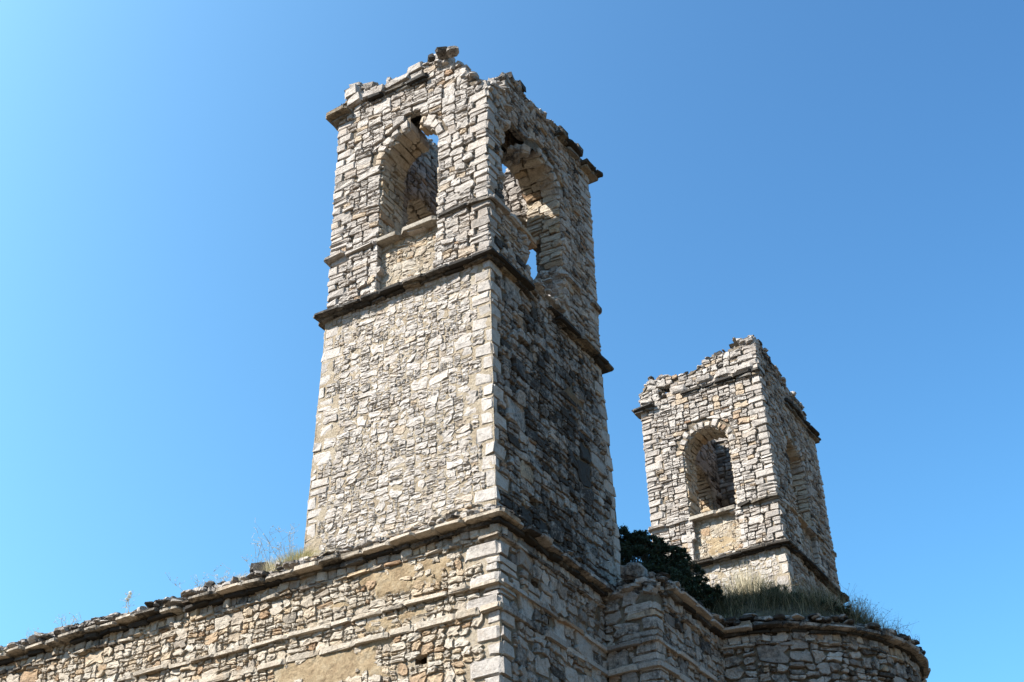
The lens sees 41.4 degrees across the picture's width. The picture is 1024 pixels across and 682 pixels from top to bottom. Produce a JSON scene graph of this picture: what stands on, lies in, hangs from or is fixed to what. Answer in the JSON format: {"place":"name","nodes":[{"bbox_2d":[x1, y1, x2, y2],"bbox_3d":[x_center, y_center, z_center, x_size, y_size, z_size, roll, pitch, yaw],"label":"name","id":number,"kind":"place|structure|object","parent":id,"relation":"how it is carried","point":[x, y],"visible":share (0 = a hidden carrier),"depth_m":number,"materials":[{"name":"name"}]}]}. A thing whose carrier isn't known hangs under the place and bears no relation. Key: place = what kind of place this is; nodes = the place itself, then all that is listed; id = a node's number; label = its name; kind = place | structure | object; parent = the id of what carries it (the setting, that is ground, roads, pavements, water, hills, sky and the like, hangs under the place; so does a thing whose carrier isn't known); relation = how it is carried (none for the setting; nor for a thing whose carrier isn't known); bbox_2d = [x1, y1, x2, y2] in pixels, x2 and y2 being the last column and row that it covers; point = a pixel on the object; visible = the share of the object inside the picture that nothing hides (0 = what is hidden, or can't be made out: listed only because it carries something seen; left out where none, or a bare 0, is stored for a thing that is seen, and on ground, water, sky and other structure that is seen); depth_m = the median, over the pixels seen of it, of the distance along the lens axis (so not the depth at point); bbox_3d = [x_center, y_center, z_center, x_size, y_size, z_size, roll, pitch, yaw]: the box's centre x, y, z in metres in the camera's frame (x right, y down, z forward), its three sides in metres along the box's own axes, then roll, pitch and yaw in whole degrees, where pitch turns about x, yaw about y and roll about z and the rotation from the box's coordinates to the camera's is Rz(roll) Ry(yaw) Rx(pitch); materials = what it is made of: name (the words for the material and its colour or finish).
{"place":"outdoors","nodes":[
{"label":"outdoors","id":0,"kind":"place"},
{"bbox_2d":[0,504,930,681],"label":"ruined church","id":1,"kind":"structure","parent":0,"point":[457,595],"depth_m":24.63,"materials":[{"name":"stone"}]},
{"bbox_2d":[53,613,80,625],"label":"dry weed","id":2,"kind":"object","parent":1,"relation":"on","point":[67,621],"visible":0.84,"depth_m":27.48,"materials":[{"name":"plant"}]},
{"bbox_2d":[122,591,136,611],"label":"dry weed","id":3,"kind":"object","parent":1,"relation":"on","point":[128,596],"visible":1,"depth_m":26.89,"materials":[{"name":"plant"}]},
{"bbox_2d":[165,572,205,589],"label":"dry weed","id":4,"kind":"object","parent":1,"relation":"on","point":[195,582],"visible":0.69,"depth_m":26.19,"materials":[{"name":"plant"}]},
{"bbox_2d":[203,580,215,587],"bbox_3d":[-5.769,4.697,25.921,0.255,0.220,0.242,-19,-38,24],"label":"loose stone","id":5,"kind":"object","parent":1,"relation":"on","point":[209,583],"visible":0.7,"depth_m":25.85,"materials":[{"name":"stone"}]},
{"bbox_2d":[204,563,243,582],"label":"dry weed","id":6,"kind":"object","parent":1,"relation":"on","point":[221,577],"visible":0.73,"depth_m":25.97,"materials":[{"name":"plant"}]},
{"bbox_2d":[242,539,265,566],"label":"dry weed","id":7,"kind":"object","parent":1,"relation":"on","point":[255,553],"visible":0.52,"depth_m":25.65,"materials":[{"name":"plant"}]},
{"bbox_2d":[249,562,267,572],"bbox_3d":[-4.724,4.321,25.473,0.376,0.327,0.330,0,-34,-2],"label":"loose stone","id":8,"kind":"object","parent":1,"relation":"on","point":[254,566],"visible":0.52,"depth_m":25.39,"materials":[{"name":"stone"}]},
{"bbox_2d":[256,551,286,571],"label":"grass tuft","id":9,"kind":"object","parent":1,"relation":"on","point":[270,567],"visible":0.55,"depth_m":25.36,"materials":[{"name":"plant"}]},
{"bbox_2d":[256,523,299,560],"bbox_3d":[-4.318,3.726,25.240,0.566,1.039,0.936,-19,-38,24],"label":"dry weed","id":10,"kind":"object","parent":1,"relation":"on","point":[282,539],"visible":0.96,"depth_m":25.35,"materials":[{"name":"plant"}]},
{"bbox_2d":[252,527,307,568],"bbox_3d":[-4.292,3.861,25.316,1.142,0.895,1.838,27,-43,-35],"label":"dry weed","id":11,"kind":"object","parent":1,"relation":"on","point":[270,551],"visible":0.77,"depth_m":25.39,"materials":[{"name":"plant"}]},
{"bbox_2d":[240,544,328,579],"bbox_3d":[-3.994,4.023,25.217,2.848,0.501,1.051,-19,-38,24],"label":"grass tuft","id":12,"kind":"object","parent":1,"relation":"on","point":[297,556],"visible":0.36,"depth_m":25.12,"materials":[{"name":"beige plant"}]},
{"bbox_2d":[303,54,621,631],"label":"bell tower","id":13,"kind":"structure","parent":1,"relation":"on","point":[464,362],"depth_m":27.34,"materials":[{"name":"stone"}]},
{"bbox_2d":[427,53,435,62],"bbox_3d":[-1.806,-6.316,30.320,0.218,0.188,0.183,-19,-38,24],"label":"loose stone","id":14,"kind":"object","parent":13,"relation":"on","point":[431,57],"visible":1,"depth_m":30.26,"materials":[{"name":"stone"}]},
{"bbox_2d":[435,46,448,59],"bbox_3d":[-1.518,-6.405,30.172,0.348,0.140,0.335,-12,-35,15],"label":"loose stone","id":15,"kind":"object","parent":13,"relation":"on","point":[441,53],"visible":0.9,"depth_m":30.12,"materials":[{"name":"stone"}]},
{"bbox_2d":[447,46,458,57],"bbox_3d":[-1.303,-6.379,29.984,0.271,0.182,0.298,-5,-34,5],"label":"loose stone","id":16,"kind":"object","parent":13,"relation":"on","point":[452,51],"visible":1,"depth_m":29.90,"materials":[{"name":"stone"}]},
{"bbox_2d":[620,562,647,581],"bbox_3d":[2.338,4.430,26.014,0.526,0.403,0.479,-4,-34,4],"label":"loose stone","id":17,"kind":"object","parent":1,"relation":"on","point":[629,571],"visible":0.84,"depth_m":25.86,"materials":[{"name":"stone"}]},
{"bbox_2d":[634,576,647,587],"bbox_3d":[2.458,4.574,25.631,0.311,0.186,0.299,-19,-38,24],"label":"loose stone","id":18,"kind":"object","parent":1,"relation":"on","point":[640,580],"visible":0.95,"depth_m":25.54,"materials":[{"name":"stone"}]},
{"bbox_2d":[618,523,723,607],"bbox_3d":[2.814,5.151,29.828,2.914,3.134,3.286,11,-36,-18],"label":"evergreen shrub","id":19,"kind":"object","parent":1,"relation":"on","point":[637,546],"visible":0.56,"depth_m":29.61,"materials":[{"name":"green plant"}]},
{"bbox_2d":[705,589,746,607],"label":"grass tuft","id":20,"kind":"object","parent":1,"relation":"on","point":[723,597],"visible":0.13,"depth_m":29.09,"materials":[{"name":"green plant"}]},
{"bbox_2d":[631,335,848,604],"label":"bell tower","id":21,"kind":"structure","parent":1,"relation":"on","point":[731,438],"depth_m":40.89,"materials":[{"name":"stone"}]},
{"bbox_2d":[605,563,904,634],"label":"roof grass","id":22,"kind":"structure","parent":1,"relation":"on","point":[763,601],"depth_m":28.84,"materials":[{"name":"green plant"}]},
{"bbox_2d":[713,563,796,595],"bbox_3d":[6.031,6.090,35.143,3.309,1.000,1.867,-19,-38,24],"label":"grass tuft","id":23,"kind":"object","parent":1,"relation":"on","point":[746,581],"visible":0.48,"depth_m":35.08,"materials":[{"name":"plant"}]},
{"bbox_2d":[757,584,805,602],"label":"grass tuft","id":24,"kind":"object","parent":1,"relation":"on","point":[784,586],"visible":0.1,"depth_m":29.25,"materials":[{"name":"green plant"}]},
{"bbox_2d":[800,582,838,611],"bbox_3d":[6.309,5.474,28.362,1.068,0.745,0.762,1,-34,-4],"label":"dry weed","id":25,"kind":"object","parent":1,"relation":"on","point":[819,600],"visible":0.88,"depth_m":28.36,"materials":[{"name":"green plant"}]},
{"bbox_2d":[813,598,853,616],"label":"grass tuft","id":26,"kind":"object","parent":1,"relation":"on","point":[836,607],"visible":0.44,"depth_m":28.52,"materials":[{"name":"green plant"}]},
{"bbox_2d":[840,583,867,623],"bbox_3d":[7.147,5.572,28.357,0.620,0.794,0.982,-2,-34,0],"label":"dry weed","id":27,"kind":"object","parent":1,"relation":"on","point":[854,613],"visible":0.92,"depth_m":28.34,"materials":[{"name":"green plant"}]},
{"bbox_2d":[851,600,891,623],"bbox_3d":[7.439,5.717,28.522,1.060,0.766,0.622,23,-41,-32],"label":"dry weed","id":28,"kind":"object","parent":1,"relation":"on","point":[873,619],"visible":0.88,"depth_m":28.50,"materials":[{"name":"green plant"}]},
{"bbox_2d":[884,620,918,633],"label":"dry weed","id":29,"kind":"object","parent":1,"relation":"on","point":[900,627],"visible":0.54,"depth_m":29.21,"materials":[{"name":"green plant"}]},
{"bbox_2d":[0,0,1023,681],"label":"sky","id":30,"kind":"structure","parent":0,"point":[836,185],"materials":[{"name":"blue"}]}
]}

